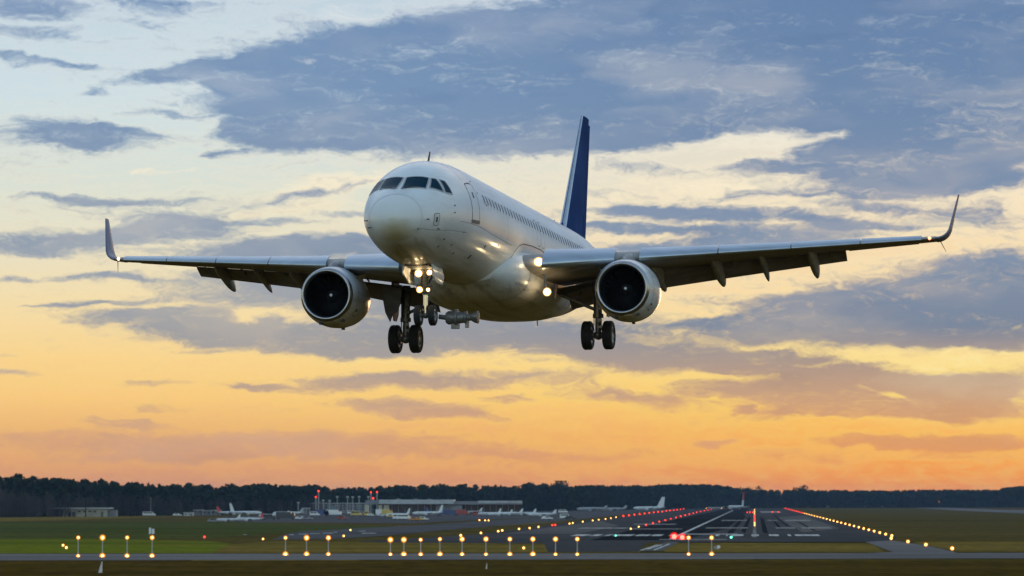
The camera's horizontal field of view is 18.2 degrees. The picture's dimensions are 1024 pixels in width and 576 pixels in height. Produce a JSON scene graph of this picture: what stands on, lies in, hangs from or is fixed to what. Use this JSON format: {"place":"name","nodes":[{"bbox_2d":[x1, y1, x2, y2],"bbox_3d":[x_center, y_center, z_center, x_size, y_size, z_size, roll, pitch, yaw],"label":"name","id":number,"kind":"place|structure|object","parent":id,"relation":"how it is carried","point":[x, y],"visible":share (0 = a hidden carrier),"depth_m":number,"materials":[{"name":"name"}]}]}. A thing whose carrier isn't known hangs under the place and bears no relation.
{"place":"outdoors","nodes":[
{"label":"outdoors","id":0,"kind":"place"},
{"bbox_2d":[0,516,177,520],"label":"dry grass","id":1,"kind":"structure","parent":0,"point":[42,518],"depth_m":1415.81,"materials":[{"name":"green plant"}]},
{"bbox_2d":[25,479,47,507],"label":"pine tree","id":2,"kind":"object","parent":1,"relation":"on","point":[38,487],"visible":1,"depth_m":1540.42,"materials":[{"name":"green plant"}]},
{"bbox_2d":[70,478,93,516],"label":"pine tree","id":3,"kind":"object","parent":1,"relation":"on","point":[80,487],"visible":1,"depth_m":1561.24,"materials":[{"name":"green plant"}]},
{"bbox_2d":[90,478,116,507],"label":"pine tree","id":4,"kind":"object","parent":1,"relation":"on","point":[106,487],"visible":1,"depth_m":1575.95,"materials":[{"name":"green plant"}]},
{"bbox_2d":[122,482,139,515],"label":"pine tree","id":5,"kind":"object","parent":1,"relation":"on","point":[131,487],"visible":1,"depth_m":1595.29,"materials":[{"name":"green plant"}]},
{"bbox_2d":[142,512,155,515],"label":"parked van","id":6,"kind":"object","parent":1,"relation":"on","point":[148,513],"visible":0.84,"depth_m":1615.60,"materials":[{"name":"white metal"}]},
{"bbox_2d":[0,539,231,552],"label":"bright grass","id":7,"kind":"structure","parent":0,"point":[71,545],"depth_m":555.42,"materials":[{"name":"green plant"}]},
{"bbox_2d":[0,522,393,538],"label":"meadow","id":8,"kind":"structure","parent":0,"point":[75,530],"depth_m":881.02,"materials":[{"name":"green plant"}]},
{"bbox_2d":[207,518,221,522],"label":"parked car","id":9,"kind":"object","parent":8,"relation":"on","point":[210,520],"visible":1,"depth_m":1157.72,"materials":[{"name":"grey"}]},
{"bbox_2d":[192,560,345,560],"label":"road verge","id":10,"kind":"structure","parent":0,"point":[268,560],"depth_m":424.53,"materials":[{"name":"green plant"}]},
{"bbox_2d":[212,541,639,552],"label":"dry grass","id":11,"kind":"structure","parent":0,"point":[322,547],"depth_m":531.62,"materials":[{"name":"green plant"}]},
{"bbox_2d":[0,560,1023,575],"bbox_3d":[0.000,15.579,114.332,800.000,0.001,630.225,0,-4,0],"label":"grass","id":12,"kind":"structure","parent":0,"point":[540,568],"depth_m":375.78,"materials":[{"name":"green plant"}]},
{"bbox_2d":[0,503,1023,559],"bbox_3d":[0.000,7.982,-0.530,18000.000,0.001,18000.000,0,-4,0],"label":"ground","id":13,"kind":"structure","parent":0,"point":[910,525],"depth_m":949.55,"materials":[{"name":"green plant"}]},
{"bbox_2d":[54,508,117,516],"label":"long shed","id":14,"kind":"structure","parent":13,"relation":"on","point":[99,512],"depth_m":1566.08,"materials":[{"name":"grey"}]},
{"bbox_2d":[0,484,330,516],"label":"trees","id":15,"kind":"object","parent":13,"relation":"on","point":[29,512],"visible":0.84,"depth_m":1601.57,"materials":[{"name":"green plant"}]},
{"bbox_2d":[183,512,194,515],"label":"service hut","id":16,"kind":"object","parent":13,"relation":"on","point":[188,513],"visible":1,"depth_m":1656.55,"materials":[{"name":"grey concrete"}]},
{"bbox_2d":[193,510,202,514],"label":"service hut","id":17,"kind":"object","parent":13,"relation":"on","point":[198,512],"visible":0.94,"depth_m":1713.27,"materials":[{"name":"grey concrete"}]},
{"bbox_2d":[203,510,211,514],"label":"service hut","id":18,"kind":"object","parent":13,"relation":"on","point":[207,512],"visible":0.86,"depth_m":1728.00,"materials":[{"name":"grey concrete"}]},
{"bbox_2d":[212,510,220,514],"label":"service hut","id":19,"kind":"object","parent":13,"relation":"on","point":[214,512],"visible":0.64,"depth_m":1743.00,"materials":[{"name":"grey concrete"}]},
{"bbox_2d":[216,506,235,515],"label":"parked aircraft","id":20,"kind":"object","parent":13,"relation":"on","point":[223,512],"visible":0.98,"depth_m":1697.59,"materials":[{"name":"metal"}]},
{"bbox_2d":[229,503,261,515],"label":"parked aircraft","id":21,"kind":"object","parent":13,"relation":"on","point":[244,512],"visible":1,"depth_m":1683.62,"materials":[{"name":"metal"}]},
{"bbox_2d":[302,508,309,513],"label":"service hut","id":22,"kind":"object","parent":13,"relation":"on","point":[306,510],"visible":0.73,"depth_m":1864.63,"materials":[{"name":"grey concrete"}]},
{"bbox_2d":[310,501,366,513],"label":"office block","id":23,"kind":"structure","parent":13,"relation":"on","point":[342,507],"depth_m":1957.45,"materials":[{"name":"grey glass"}]},
{"bbox_2d":[365,499,521,513],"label":"terminal building","id":24,"kind":"structure","parent":13,"relation":"on","point":[402,506],"depth_m":1855.55,"materials":[{"name":"grey glass"}]},
{"bbox_2d":[221,509,679,522],"bbox_3d":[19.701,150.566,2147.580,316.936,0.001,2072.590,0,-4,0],"label":"apron","id":25,"kind":"object","parent":13,"relation":"on","point":[374,518],"visible":0.5,"depth_m":1498.05,"materials":[{"name":"grey asphalt"}]},
{"bbox_2d":[217,514,241,521],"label":"parked aircraft","id":26,"kind":"object","parent":25,"relation":"on","point":[229,519],"visible":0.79,"depth_m":1192.84,"materials":[{"name":"metal"}]},
{"bbox_2d":[237,513,263,521],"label":"parked aircraft","id":27,"kind":"object","parent":25,"relation":"on","point":[251,519],"visible":1,"depth_m":1199.89,"materials":[{"name":"metal"}]},
{"bbox_2d":[263,514,275,519],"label":"parked van","id":28,"kind":"object","parent":25,"relation":"on","point":[268,516],"visible":0.84,"depth_m":1326.56,"materials":[{"name":"grey"}]},
{"bbox_2d":[276,512,294,518],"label":"service truck","id":29,"kind":"object","parent":25,"relation":"on","point":[285,515],"visible":0.88,"depth_m":1353.49,"materials":[{"name":"grey"}]},
{"bbox_2d":[273,508,303,513],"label":"parked aircraft","id":30,"kind":"object","parent":25,"relation":"on","point":[301,511],"visible":0.34,"depth_m":1642.45,"materials":[{"name":"metal"}]},
{"bbox_2d":[315,510,328,515],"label":"service truck","id":31,"kind":"object","parent":25,"relation":"on","point":[320,512],"visible":0.79,"depth_m":1655.70,"materials":[{"name":"blue"}]},
{"bbox_2d":[324,510,341,515],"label":"service truck","id":32,"kind":"object","parent":25,"relation":"on","point":[334,512],"visible":1,"depth_m":1655.70,"materials":[{"name":"white metal"}]},
{"bbox_2d":[351,512,361,515],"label":"parked van","id":33,"kind":"object","parent":25,"relation":"on","point":[356,513],"visible":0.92,"depth_m":1642.10,"materials":[{"name":"yellow metal"}]},
{"bbox_2d":[382,509,392,514],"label":"service truck","id":34,"kind":"object","parent":25,"relation":"on","point":[385,511],"visible":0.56,"depth_m":1712.36,"materials":[{"name":"yellow"}]},
{"bbox_2d":[386,508,410,514],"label":"parked aircraft","id":35,"kind":"object","parent":25,"relation":"on","point":[408,511],"visible":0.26,"depth_m":1578.30,"materials":[{"name":"metal"}]},
{"bbox_2d":[397,514,410,519],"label":"parked van","id":36,"kind":"object","parent":25,"relation":"on","point":[403,516],"visible":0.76,"depth_m":1317.83,"materials":[{"name":"white metal"}]},
{"bbox_2d":[412,505,442,515],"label":"parked aircraft","id":37,"kind":"object","parent":25,"relation":"on","point":[427,513],"visible":1,"depth_m":1655.96,"materials":[{"name":"metal"}]},
{"bbox_2d":[439,510,456,515],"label":"service truck","id":38,"kind":"object","parent":25,"relation":"on","point":[454,512],"visible":0.91,"depth_m":1683.54,"materials":[{"name":"blue"}]},
{"bbox_2d":[456,510,468,514],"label":"service truck","id":39,"kind":"object","parent":25,"relation":"on","point":[466,512],"visible":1,"depth_m":1697.81,"materials":[{"name":"red"}]},
{"bbox_2d":[472,511,481,515],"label":"parked van","id":40,"kind":"object","parent":25,"relation":"on","point":[474,513],"visible":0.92,"depth_m":1683.52,"materials":[{"name":"grey"}]},
{"bbox_2d":[478,508,501,515],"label":"parked aircraft","id":41,"kind":"object","parent":25,"relation":"on","point":[484,513],"visible":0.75,"depth_m":1669.31,"materials":[{"name":"metal"}]},
{"bbox_2d":[490,510,512,515],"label":"parked aircraft","id":42,"kind":"object","parent":25,"relation":"on","point":[500,514],"visible":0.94,"depth_m":1642.29,"materials":[{"name":"metal"}]},
{"bbox_2d":[498,509,523,515],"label":"parked aircraft","id":43,"kind":"object","parent":25,"relation":"on","point":[515,513],"visible":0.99,"depth_m":1656.77,"materials":[{"name":"metal"}]},
{"bbox_2d":[517,481,535,493],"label":"broadleaf tree","id":44,"kind":"object","parent":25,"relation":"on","point":[531,486],"visible":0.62,"depth_m":2388.13,"materials":[{"name":"green plant"}]},
{"bbox_2d":[516,509,537,515],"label":"parked aircraft","id":45,"kind":"object","parent":25,"relation":"on","point":[527,513],"visible":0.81,"depth_m":1669.39,"materials":[{"name":"metal"}]},
{"bbox_2d":[528,510,555,516],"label":"parked aircraft","id":46,"kind":"object","parent":25,"relation":"on","point":[539,514],"visible":0.97,"depth_m":1553.38,"materials":[{"name":"metal"}]},
{"bbox_2d":[548,480,568,509],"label":"broadleaf tree","id":47,"kind":"object","parent":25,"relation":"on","point":[559,485],"visible":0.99,"depth_m":2413.03,"materials":[{"name":"green plant"}]},
{"bbox_2d":[577,506,606,511],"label":"parked aircraft","id":48,"kind":"object","parent":25,"relation":"on","point":[592,509],"visible":1,"depth_m":2277.34,"materials":[{"name":"metal"}]},
{"bbox_2d":[602,505,626,511],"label":"parked aircraft","id":49,"kind":"object","parent":25,"relation":"on","point":[613,509],"visible":0.77,"depth_m":2303.25,"materials":[{"name":"metal"}]},
{"bbox_2d":[634,497,664,510],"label":"parked aircraft","id":50,"kind":"object","parent":25,"relation":"on","point":[660,504],"visible":1,"depth_m":2444.14,"materials":[{"name":"metal"}]},
{"bbox_2d":[272,512,643,539],"bbox_3d":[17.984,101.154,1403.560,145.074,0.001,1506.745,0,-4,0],"label":"taxiway","id":51,"kind":"structure","parent":13,"relation":"on","point":[359,532],"depth_m":908.80,"materials":[{"name":"grey asphalt"}]},
{"bbox_2d":[0,473,1023,516],"bbox_3d":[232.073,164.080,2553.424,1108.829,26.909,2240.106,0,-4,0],"label":"forest","id":52,"kind":"object","parent":13,"relation":"on","point":[203,493],"visible":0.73,"depth_m":2348.79,"materials":[{"name":"green plant"}]},
{"bbox_2d":[1,491,1023,516],"bbox_3d":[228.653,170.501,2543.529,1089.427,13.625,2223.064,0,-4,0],"label":"trees","id":53,"kind":"object","parent":13,"relation":"on","point":[672,505],"visible":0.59,"depth_m":2797.15,"materials":[{"name":"green plant"}]},
{"bbox_2d":[541,516,552,519],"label":"parked car","id":54,"kind":"object","parent":13,"relation":"on","point":[546,517],"visible":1,"depth_m":1326.58,"materials":[{"name":"white metal"}]},
{"bbox_2d":[560,514,569,518],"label":"parked van","id":55,"kind":"object","parent":13,"relation":"on","point":[562,516],"visible":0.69,"depth_m":1372.02,"materials":[{"name":"white"}]},
{"bbox_2d":[544,543,645,551],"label":"runway pad","id":56,"kind":"object","parent":13,"relation":"on","point":[601,547],"visible":1,"depth_m":541.22,"materials":[{"name":"asphalt"}]},
{"bbox_2d":[359,508,895,542],"bbox_3d":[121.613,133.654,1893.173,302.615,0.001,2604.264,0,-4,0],"label":"runway","id":57,"kind":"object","parent":13,"relation":"on","point":[846,533],"visible":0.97,"depth_m":747.57,"materials":[{"name":"grey asphalt"}]},
{"bbox_2d":[504,521,617,533],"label":"worn strip","id":58,"kind":"object","parent":57,"relation":"on","point":[569,529],"visible":1,"depth_m":873.06,"materials":[{"name":"asphalt"}]},
{"bbox_2d":[572,534,591,535],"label":"threshold stripe","id":59,"kind":"object","parent":57,"relation":"on","point":[581,534],"visible":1,"depth_m":730.39,"materials":[{"name":"paint"}]},
{"bbox_2d":[592,509,749,539],"bbox_3d":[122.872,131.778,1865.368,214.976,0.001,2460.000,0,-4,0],"label":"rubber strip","id":60,"kind":"object","parent":57,"relation":"on","point":[682,525],"visible":0.92,"depth_m":973.72,"materials":[{"name":"rubber"}]},
{"bbox_2d":[659,539,725,539],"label":"threshold line","id":61,"kind":"object","parent":60,"relation":"on","point":[692,539],"visible":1,"depth_m":646.02,"materials":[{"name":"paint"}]},
{"bbox_2d":[670,510,732,538],"bbox_3d":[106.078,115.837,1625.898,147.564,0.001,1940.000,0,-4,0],"label":"side line","id":62,"kind":"object","parent":60,"relation":"on","point":[698,526],"visible":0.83,"depth_m":968.79,"materials":[{"name":"paint"}]},
{"bbox_2d":[728,515,745,533],"bbox_3d":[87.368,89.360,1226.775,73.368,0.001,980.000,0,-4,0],"label":"tyre streak","id":63,"kind":"object","parent":57,"relation":"on","point":[732,530],"visible":1,"depth_m":971.87,"materials":[{"name":"rubber"}]},
{"bbox_2d":[726,492,749,509],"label":"parked aircraft","id":64,"kind":"object","parent":57,"relation":"on","point":[734,507],"visible":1,"depth_m":2741.59,"materials":[{"name":"metal"}]},
{"bbox_2d":[742,516,750,532],"bbox_3d":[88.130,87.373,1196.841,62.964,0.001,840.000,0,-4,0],"label":"tyre streak","id":65,"kind":"object","parent":57,"relation":"on","point":[746,524],"visible":0.83,"depth_m":1052.79,"materials":[{"name":"rubber"}]},
{"bbox_2d":[760,517,767,533],"bbox_3d":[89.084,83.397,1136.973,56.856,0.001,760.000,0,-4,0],"label":"tyre streak","id":66,"kind":"object","parent":57,"relation":"on","point":[764,528],"visible":1,"depth_m":991.29,"materials":[{"name":"rubber"}]},
{"bbox_2d":[778,515,839,531],"bbox_3d":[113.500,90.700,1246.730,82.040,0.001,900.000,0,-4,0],"label":"worn strip","id":67,"kind":"object","parent":57,"relation":"on","point":[811,523],"visible":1,"depth_m":1100.62,"materials":[{"name":"asphalt"}]},
{"bbox_2d":[639,542,678,550],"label":"lead in slab","id":68,"kind":"object","parent":13,"relation":"on","point":[665,547],"visible":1,"depth_m":551.24,"materials":[{"name":"concrete"}]},
{"bbox_2d":[738,486,761,507],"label":"broadleaf tree","id":69,"kind":"object","parent":13,"relation":"on","point":[748,489],"visible":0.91,"depth_m":3273.89,"materials":[{"name":"green plant"}]},
{"bbox_2d":[793,485,814,507],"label":"broadleaf tree","id":70,"kind":"object","parent":13,"relation":"on","point":[802,490],"visible":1,"depth_m":3280.97,"materials":[{"name":"green plant"}]},
{"bbox_2d":[857,540,957,554],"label":"link taxiway","id":71,"kind":"structure","parent":13,"relation":"on","point":[899,548],"depth_m":518.49,"materials":[{"name":"grey asphalt"}]},
{"bbox_2d":[1001,487,1023,507],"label":"broadleaf tree","id":72,"kind":"object","parent":13,"relation":"on","point":[1010,491],"visible":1,"depth_m":3291.32,"materials":[{"name":"green plant"}]},
{"bbox_2d":[0,553,1023,559],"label":"road","id":73,"kind":"structure","parent":0,"point":[492,556],"depth_m":455.13,"materials":[{"name":"grey asphalt"}]},
{"bbox_2d":[150,537,153,556],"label":"approach light","id":74,"kind":"object","parent":73,"relation":"on","point":[152,538],"visible":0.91,"depth_m":450.99,"materials":[{"name":"grey"}]},
{"bbox_2d":[0,0,1023,500],"label":"sky","id":75,"kind":"structure","parent":0,"point":[218,128],"materials":[{"name":"blue"}]},
{"bbox_2d":[500,522,557,525],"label":"dry grass","id":76,"kind":"structure","parent":0,"point":[533,523],"depth_m":1107.59,"materials":[{"name":"green plant"}]},
{"bbox_2d":[105,116,958,353],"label":"airliner","id":77,"kind":"object","parent":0,"point":[464,247],"visible":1,"depth_m":125.86,"materials":[{"name":"white paint"}]},
{"bbox_2d":[370,179,384,193],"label":"cockpit window","id":78,"kind":"structure","parent":77,"relation":"in","point":[377,186],"depth_m":115.17,"materials":[{"name":"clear glass"}]},
{"bbox_2d":[379,177,404,189],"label":"cockpit window","id":79,"kind":"structure","parent":77,"relation":"in","point":[393,182],"depth_m":114.62,"materials":[{"name":"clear glass"}]},
{"bbox_2d":[401,176,429,188],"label":"cockpit window","id":80,"kind":"structure","parent":77,"relation":"in","point":[421,181],"depth_m":114.43,"materials":[{"name":"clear glass"}]},
{"bbox_2d":[429,178,443,191],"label":"cockpit window","id":81,"kind":"structure","parent":77,"relation":"in","point":[434,183],"depth_m":114.68,"materials":[{"name":"black glass"}]},
{"bbox_2d":[439,179,452,194],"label":"cockpit window","id":82,"kind":"structure","parent":77,"relation":"in","point":[447,189],"depth_m":115.04,"materials":[{"name":"black glass"}]},
{"bbox_2d":[464,183,479,223],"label":"passenger door","id":83,"kind":"structure","parent":77,"relation":"in","point":[476,209],"depth_m":117.00,"materials":[{"name":"white paint"}]},
{"bbox_2d":[577,528,625,528],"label":"touchdown bar","id":84,"kind":"object","parent":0,"point":[601,528],"visible":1,"depth_m":898.50,"materials":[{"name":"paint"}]},
{"bbox_2d":[632,524,674,524],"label":"touchdown bar","id":85,"kind":"object","parent":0,"point":[653,524],"visible":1,"depth_m":1048.12,"materials":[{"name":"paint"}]},
{"bbox_2d":[681,534,736,534],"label":"touchdown bar","id":86,"kind":"object","parent":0,"point":[708,534],"visible":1,"depth_m":740.03,"materials":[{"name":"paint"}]},
{"bbox_2d":[707,527,747,527],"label":"touchdown bar","id":87,"kind":"object","parent":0,"point":[727,527],"visible":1,"depth_m":931.75,"materials":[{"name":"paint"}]},
{"bbox_2d":[654,543,884,552],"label":"dry grass","id":88,"kind":"structure","parent":0,"point":[771,548],"depth_m":531.29,"materials":[{"name":"green plant"}]},
{"bbox_2d":[912,541,1023,551],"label":"dry grass","id":89,"kind":"structure","parent":0,"point":[988,546],"depth_m":566.69,"materials":[{"name":"green plant"}]},
{"bbox_2d":[925,508,1023,512],"bbox_3d":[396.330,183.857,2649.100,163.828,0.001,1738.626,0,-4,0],"label":"road","id":90,"kind":"structure","parent":0,"point":[991,510],"depth_m":2541.46,"materials":[{"name":"grey asphalt"}]}
]}

